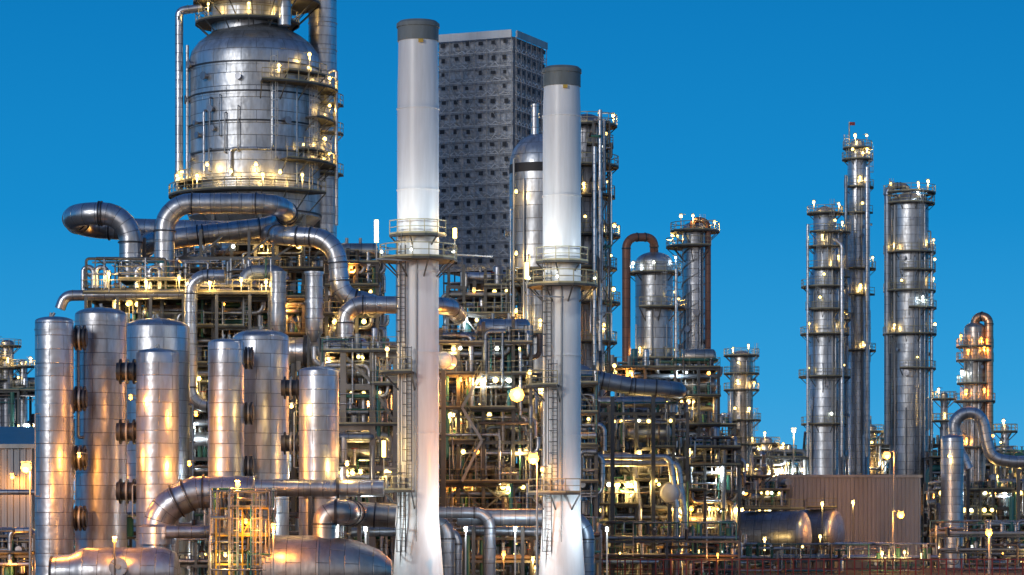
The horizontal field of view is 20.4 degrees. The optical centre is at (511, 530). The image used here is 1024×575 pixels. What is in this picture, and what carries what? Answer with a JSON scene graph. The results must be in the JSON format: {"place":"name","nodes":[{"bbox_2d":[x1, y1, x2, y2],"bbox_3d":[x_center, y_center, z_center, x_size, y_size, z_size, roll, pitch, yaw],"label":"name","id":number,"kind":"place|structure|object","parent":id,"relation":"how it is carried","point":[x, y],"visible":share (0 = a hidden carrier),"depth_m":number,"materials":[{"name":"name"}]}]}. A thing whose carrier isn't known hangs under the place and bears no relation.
{"place":"outdoors","nodes":[
{"label":"outdoors","id":0,"kind":"place"},
{"bbox_2d":[0,427,34,571],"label":"corrugated shed","id":1,"kind":"structure","parent":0,"point":[16,446],"depth_m":250.00,"materials":[{"name":"metal"}]},
{"bbox_2d":[74,512,347,574],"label":"pipe track","id":2,"kind":"structure","parent":0,"point":[193,563],"depth_m":234.26,"materials":[{"name":"metal"}]},
{"bbox_2d":[74,410,391,546],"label":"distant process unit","id":3,"kind":"object","parent":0,"point":[74,469],"depth_m":425.08,"materials":[{"name":"metal"}]},
{"bbox_2d":[168,0,343,507],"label":"distillation column","id":4,"kind":"structure","parent":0,"point":[263,105],"depth_m":294.93,"materials":[{"name":"metal"}]},
{"bbox_2d":[0,0,1023,506],"label":"sky","id":5,"kind":"structure","parent":0,"point":[736,114],"materials":[{"name":"blue"}]},
{"bbox_2d":[504,104,542,573],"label":"insulated column","id":6,"kind":"structure","parent":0,"point":[525,233],"depth_m":293.56,"materials":[{"name":"metal"}]},
{"bbox_2d":[74,536,1021,574],"bbox_3d":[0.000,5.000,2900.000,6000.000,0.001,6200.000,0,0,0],"label":"ground","id":7,"kind":"structure","parent":0,"point":[957,571],"depth_m":338.10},
{"bbox_2d":[0,339,34,426],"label":"distant process unit","id":8,"kind":"object","parent":7,"relation":"on","point":[16,392],"visible":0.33,"depth_m":481.98,"materials":[{"name":"metal"}]},
{"bbox_2d":[0,490,34,574],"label":"pipe rack","id":9,"kind":"object","parent":7,"relation":"on","point":[12,552],"visible":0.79,"depth_m":232.01,"materials":[{"name":"metal"}]},
{"bbox_2d":[21,460,31,574],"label":"street lamp","id":10,"kind":"object","parent":7,"relation":"on","point":[26,467],"visible":1,"depth_m":213.92,"materials":[{"name":"grey metal"}]},
{"bbox_2d":[34,312,87,574],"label":"vertical pressure vessel","id":11,"kind":"object","parent":7,"relation":"on","point":[59,458],"visible":0.97,"depth_m":222.75,"materials":[{"name":"silver metal"}]},
{"bbox_2d":[74,303,135,551],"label":"vertical pressure vessel","id":12,"kind":"object","parent":7,"relation":"on","point":[96,361],"visible":0.67,"depth_m":227.13,"materials":[{"name":"silver metal"}]},
{"bbox_2d":[48,547,180,574],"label":"horizontal pressure vessel","id":13,"kind":"object","parent":7,"relation":"on","point":[128,561],"visible":1,"depth_m":210.54,"materials":[{"name":"metal"}]},
{"bbox_2d":[116,344,195,560],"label":"vertical pressure vessel","id":14,"kind":"object","parent":7,"relation":"on","point":[151,431],"visible":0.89,"depth_m":221.68,"materials":[{"name":"silver metal"}]},
{"bbox_2d":[127,314,193,574],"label":"vertical pressure vessel","id":15,"kind":"object","parent":7,"relation":"on","point":[153,331],"visible":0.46,"depth_m":242.26,"materials":[{"name":"silver metal"}]},
{"bbox_2d":[88,272,269,574],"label":"process steel structure","id":16,"kind":"object","parent":7,"relation":"on","point":[234,306],"visible":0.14,"depth_m":259.05,"materials":[{"name":"metal"}]},
{"bbox_2d":[141,192,297,286],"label":"overhead transfer pipe","id":17,"kind":"object","parent":16,"relation":"on","point":[165,238],"visible":0.9,"depth_m":260.64,"materials":[{"name":"silver metal"}]},
{"bbox_2d":[112,474,254,574],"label":"elbow duct","id":18,"kind":"object","parent":7,"relation":"on","point":[170,506],"visible":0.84,"depth_m":214.87,"materials":[{"name":"silver metal"}]},
{"bbox_2d":[82,230,292,338],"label":"pipe support platform","id":19,"kind":"structure","parent":7,"relation":"on","point":[199,260],"depth_m":256.69,"materials":[{"name":"metal"}]},
{"bbox_2d":[62,201,265,276],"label":"overhead transfer pipe","id":20,"kind":"object","parent":19,"relation":"on","point":[109,222],"visible":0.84,"depth_m":261.48,"materials":[{"name":"silver metal"}]},
{"bbox_2d":[55,265,288,412],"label":"overhead transfer pipe","id":21,"kind":"object","parent":19,"relation":"attached to","point":[196,281],"visible":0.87,"depth_m":255.53,"materials":[{"name":"silver metal"}]},
{"bbox_2d":[257,224,381,317],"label":"overhead transfer pipe","id":22,"kind":"object","parent":19,"relation":"attached to","point":[329,245],"visible":0.77,"depth_m":260.56,"materials":[{"name":"silver metal"}]},
{"bbox_2d":[194,334,253,574],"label":"vertical pressure vessel","id":23,"kind":"object","parent":7,"relation":"on","point":[229,411],"visible":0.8,"depth_m":222.84,"materials":[{"name":"silver metal"}]},
{"bbox_2d":[209,488,275,574],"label":"yellow access platform","id":24,"kind":"structure","parent":7,"relation":"on","point":[235,562],"depth_m":210.01,"materials":[{"name":"metal"}]},
{"bbox_2d":[175,219,328,571],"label":"process steel structure","id":25,"kind":"object","parent":7,"relation":"on","point":[295,306],"visible":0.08,"depth_m":276.96,"materials":[{"name":"metal"}]},
{"bbox_2d":[233,325,295,574],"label":"vertical pressure vessel","id":26,"kind":"object","parent":7,"relation":"on","point":[263,378],"visible":0.48,"depth_m":227.94,"materials":[{"name":"silver metal"}]},
{"bbox_2d":[269,271,286,332],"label":"vertical surge drum","id":27,"kind":"object","parent":7,"relation":"on","point":[277,299],"visible":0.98,"depth_m":253.38,"materials":[{"name":"metal"}]},
{"bbox_2d":[304,271,323,366],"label":"vertical surge drum","id":28,"kind":"object","parent":7,"relation":"on","point":[313,301],"visible":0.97,"depth_m":253.36,"materials":[{"name":"metal"}]},
{"bbox_2d":[281,362,350,537],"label":"vertical pressure vessel","id":29,"kind":"object","parent":7,"relation":"on","point":[313,442],"visible":0.78,"depth_m":221.73,"materials":[{"name":"silver metal"}]},
{"bbox_2d":[255,477,383,541],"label":"pipe run","id":30,"kind":"object","parent":7,"relation":"on","point":[337,488],"visible":0.79,"depth_m":220.49,"materials":[{"name":"metal"}]},
{"bbox_2d":[289,332,368,530],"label":"pipe","id":31,"kind":"object","parent":7,"relation":"on","point":[297,353],"visible":0.34,"depth_m":255.20,"materials":[{"name":"metal"}]},
{"bbox_2d":[262,499,396,574],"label":"horizontal pressure vessel","id":32,"kind":"object","parent":7,"relation":"on","point":[323,549],"visible":1,"depth_m":210.46,"materials":[{"name":"metal"}]},
{"bbox_2d":[311,327,396,573],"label":"process steel structure","id":33,"kind":"object","parent":7,"relation":"on","point":[360,442],"visible":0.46,"depth_m":246.04,"materials":[{"name":"metal"}]},
{"bbox_2d":[335,295,466,338],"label":"overhead transfer pipe","id":34,"kind":"object","parent":33,"relation":"attached to","point":[451,309],"visible":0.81,"depth_m":255.43,"materials":[{"name":"silver metal"}]},
{"bbox_2d":[323,238,389,541],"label":"process steel structure","id":35,"kind":"object","parent":7,"relation":"on","point":[366,270],"visible":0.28,"depth_m":272.27,"materials":[{"name":"metal"}]},
{"bbox_2d":[364,18,466,574],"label":"white chimney stack","id":36,"kind":"object","parent":7,"relation":"on","point":[418,550],"visible":0.98,"depth_m":226.50,"materials":[{"name":"paint"}]},
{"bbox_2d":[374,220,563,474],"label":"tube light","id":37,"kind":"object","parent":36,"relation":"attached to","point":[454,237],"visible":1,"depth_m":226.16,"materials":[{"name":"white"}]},
{"bbox_2d":[439,351,456,506],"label":"street lamp","id":38,"kind":"object","parent":7,"relation":"on","point":[447,361],"visible":0.62,"depth_m":256.00,"materials":[{"name":"grey metal"}]},
{"bbox_2d":[351,506,594,574],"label":"pipe run","id":39,"kind":"object","parent":7,"relation":"on","point":[489,525],"visible":0.64,"depth_m":234.80,"materials":[{"name":"metal"}]},
{"bbox_2d":[353,516,600,574],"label":"pipe track","id":40,"kind":"structure","parent":7,"relation":"on","point":[503,557],"depth_m":250.19,"materials":[{"name":"metal"}]},
{"bbox_2d":[441,264,522,574],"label":"process steel structure","id":41,"kind":"object","parent":7,"relation":"on","point":[494,297],"visible":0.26,"depth_m":300.87,"materials":[{"name":"metal"}]},
{"bbox_2d":[468,284,500,569],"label":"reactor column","id":42,"kind":"structure","parent":7,"relation":"on","point":[478,286],"depth_m":334.23,"materials":[{"name":"silver metal"}]},
{"bbox_2d":[439,313,541,574],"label":"process steel structure","id":43,"kind":"object","parent":7,"relation":"on","point":[500,419],"visible":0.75,"depth_m":262.04,"materials":[{"name":"metal"}]},
{"bbox_2d":[510,387,523,401],"bbox_3d":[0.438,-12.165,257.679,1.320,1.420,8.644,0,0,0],"label":"floodlight","id":44,"kind":"object","parent":43,"relation":"attached to","point":[516,394],"visible":1,"depth_m":253.55,"materials":[{"name":"yellow"}]},
{"bbox_2d":[438,29,547,570],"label":"building","id":45,"kind":"structure","parent":7,"relation":"on","point":[491,88],"depth_m":331.79,"materials":[{"name":"grey concrete"}]},
{"bbox_2d":[527,452,538,574],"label":"street lamp","id":46,"kind":"object","parent":7,"relation":"on","point":[533,458],"visible":1,"depth_m":223.92,"materials":[{"name":"grey metal"}]},
{"bbox_2d":[513,65,608,574],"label":"white chimney stack","id":47,"kind":"object","parent":7,"relation":"on","point":[561,548],"visible":0.98,"depth_m":230.58,"materials":[{"name":"paint"}]},
{"bbox_2d":[516,365,606,574],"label":"process steel structure","id":48,"kind":"object","parent":7,"relation":"on","point":[590,426],"visible":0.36,"depth_m":266.59,"materials":[{"name":"metal"}]},
{"bbox_2d":[453,392,736,553],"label":"distant process unit","id":49,"kind":"object","parent":7,"relation":"on","point":[726,421],"visible":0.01,"depth_m":461.12,"materials":[{"name":"metal"}]},
{"bbox_2d":[581,110,619,574],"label":"platform column","id":50,"kind":"structure","parent":7,"relation":"on","point":[599,303],"depth_m":303.26,"materials":[{"name":"metal"}]},
{"bbox_2d":[581,364,687,574],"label":"header pipe","id":51,"kind":"object","parent":7,"relation":"on","point":[673,391],"visible":0.91,"depth_m":289.70,"materials":[{"name":"metal"}]},
{"bbox_2d":[598,452,686,574],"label":"curved pipe bundle","id":52,"kind":"object","parent":7,"relation":"on","point":[669,462],"visible":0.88,"depth_m":293.71,"materials":[{"name":"silver metal"}]},
{"bbox_2d":[598,392,695,574],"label":"process steel structure","id":53,"kind":"object","parent":7,"relation":"on","point":[632,423],"visible":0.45,"depth_m":297.17,"materials":[{"name":"metal"}]},
{"bbox_2d":[622,233,686,565],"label":"distillation column","id":54,"kind":"structure","parent":7,"relation":"on","point":[653,272],"depth_m":347.80,"materials":[{"name":"metal"}]},
{"bbox_2d":[605,345,722,568],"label":"process steel structure","id":55,"kind":"object","parent":7,"relation":"on","point":[697,380],"visible":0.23,"depth_m":335.97,"materials":[{"name":"metal"}]},
{"bbox_2d":[655,478,682,574],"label":"round process vessel","id":56,"kind":"object","parent":7,"relation":"on","point":[669,493],"visible":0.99,"depth_m":291.86,"materials":[{"name":"white paint"}]},
{"bbox_2d":[676,427,746,574],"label":"process steel structure","id":57,"kind":"object","parent":7,"relation":"on","point":[718,465],"visible":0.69,"depth_m":305.38,"materials":[{"name":"metal"}]},
{"bbox_2d":[724,343,760,489],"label":"column","id":58,"kind":"structure","parent":7,"relation":"on","point":[741,373],"depth_m":468.18,"materials":[{"name":"metal"}]},
{"bbox_2d":[720,453,793,568],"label":"distant process unit","id":59,"kind":"object","parent":7,"relation":"on","point":[757,484],"visible":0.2,"depth_m":373.12,"materials":[{"name":"metal"}]},
{"bbox_2d":[720,427,807,475],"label":"distant process unit","id":60,"kind":"object","parent":7,"relation":"on","point":[779,458],"visible":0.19,"depth_m":501.23,"materials":[{"name":"metal"}]},
{"bbox_2d":[741,499,823,571],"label":"horizontal storage tank","id":61,"kind":"object","parent":7,"relation":"on","point":[776,526],"visible":0.65,"depth_m":344.30,"materials":[{"name":"metal"}]},
{"bbox_2d":[791,428,795,474],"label":"street lamp","id":62,"kind":"object","parent":7,"relation":"on","point":[793,430],"visible":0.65,"depth_m":399.94,"materials":[{"name":"white metal"}]},
{"bbox_2d":[601,558,1023,574],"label":"red guard rail","id":63,"kind":"object","parent":7,"relation":"on","point":[808,559],"visible":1,"depth_m":275.95,"materials":[{"name":"red metal"}]},
{"bbox_2d":[799,498,854,569],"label":"horizontal storage tank","id":64,"kind":"object","parent":7,"relation":"on","point":[833,527],"visible":0.69,"depth_m":356.90,"materials":[{"name":"metal"}]},
{"bbox_2d":[836,219,851,474],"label":"pipe riser","id":65,"kind":"object","parent":7,"relation":"on","point":[842,238],"visible":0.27,"depth_m":449.31,"materials":[{"name":"metal"}]},
{"bbox_2d":[766,475,922,567],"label":"corrugated shed","id":66,"kind":"structure","parent":7,"relation":"on","point":[871,496],"depth_m":378.00,"materials":[{"name":"metal"}]},
{"bbox_2d":[808,416,939,479],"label":"distant process unit","id":67,"kind":"object","parent":7,"relation":"on","point":[879,463],"visible":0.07,"depth_m":480.96,"materials":[{"name":"metal"}]},
{"bbox_2d":[883,451,894,563],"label":"street lamp","id":68,"kind":"object","parent":7,"relation":"on","point":[886,455],"visible":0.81,"depth_m":359.94,"materials":[{"name":"grey metal"}]},
{"bbox_2d":[892,510,903,568],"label":"street lamp","id":69,"kind":"object","parent":7,"relation":"on","point":[900,514],"visible":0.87,"depth_m":349.91,"materials":[{"name":"grey"}]},
{"bbox_2d":[940,434,963,567],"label":"process vessel","id":70,"kind":"object","parent":7,"relation":"on","point":[952,477],"visible":0.78,"depth_m":378.69,"materials":[{"name":"silver metal"}]},
{"bbox_2d":[922,450,1023,565],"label":"distant process unit","id":71,"kind":"object","parent":7,"relation":"on","point":[993,496],"visible":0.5,"depth_m":395.32,"materials":[{"name":"metal"}]},
{"bbox_2d":[922,387,1023,560],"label":"distant process unit","id":72,"kind":"object","parent":7,"relation":"on","point":[931,470],"visible":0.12,"depth_m":432.28,"materials":[{"name":"metal"}]},
{"bbox_2d":[954,311,994,565],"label":"distillation column","id":73,"kind":"structure","parent":7,"relation":"on","point":[977,347],"depth_m":398.52,"materials":[{"name":"metal"}]},
{"bbox_2d":[948,406,1023,566],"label":"insulated loop pipe","id":74,"kind":"object","parent":7,"relation":"on","point":[958,417],"visible":0.87,"depth_m":384.38,"materials":[{"name":"metal"}]},
{"bbox_2d":[986,529,991,573],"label":"street lamp","id":75,"kind":"object","parent":7,"relation":"on","point":[988,532],"visible":1,"depth_m":329.92,"materials":[{"name":"grey"}]},
{"bbox_2d":[599,521,739,574],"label":"pipe track","id":76,"kind":"structure","parent":0,"point":[700,539],"depth_m":286.36,"materials":[{"name":"metal"}]},
{"bbox_2d":[666,213,719,435],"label":"helical strake column","id":77,"kind":"structure","parent":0,"point":[694,318],"depth_m":370.36,"materials":[{"name":"metal"}]},
{"bbox_2d":[799,199,850,474],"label":"distillation column","id":78,"kind":"structure","parent":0,"point":[824,376],"depth_m":442.71,"materials":[{"name":"metal"}]},
{"bbox_2d":[736,542,940,572],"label":"pipe track","id":79,"kind":"structure","parent":0,"point":[826,552],"depth_m":334.54,"materials":[{"name":"metal"}]},
{"bbox_2d":[842,122,875,474],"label":"distillation column","id":80,"kind":"structure","parent":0,"point":[858,186],"depth_m":453.06,"materials":[{"name":"metal"}]},
{"bbox_2d":[883,178,936,562],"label":"distillation column","id":81,"kind":"structure","parent":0,"point":[908,249],"depth_m":437.58,"materials":[{"name":"metal"}]},
{"bbox_2d":[930,519,1023,570],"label":"pipe track","id":82,"kind":"structure","parent":0,"point":[1014,551],"depth_m":350.40,"materials":[{"name":"metal"}]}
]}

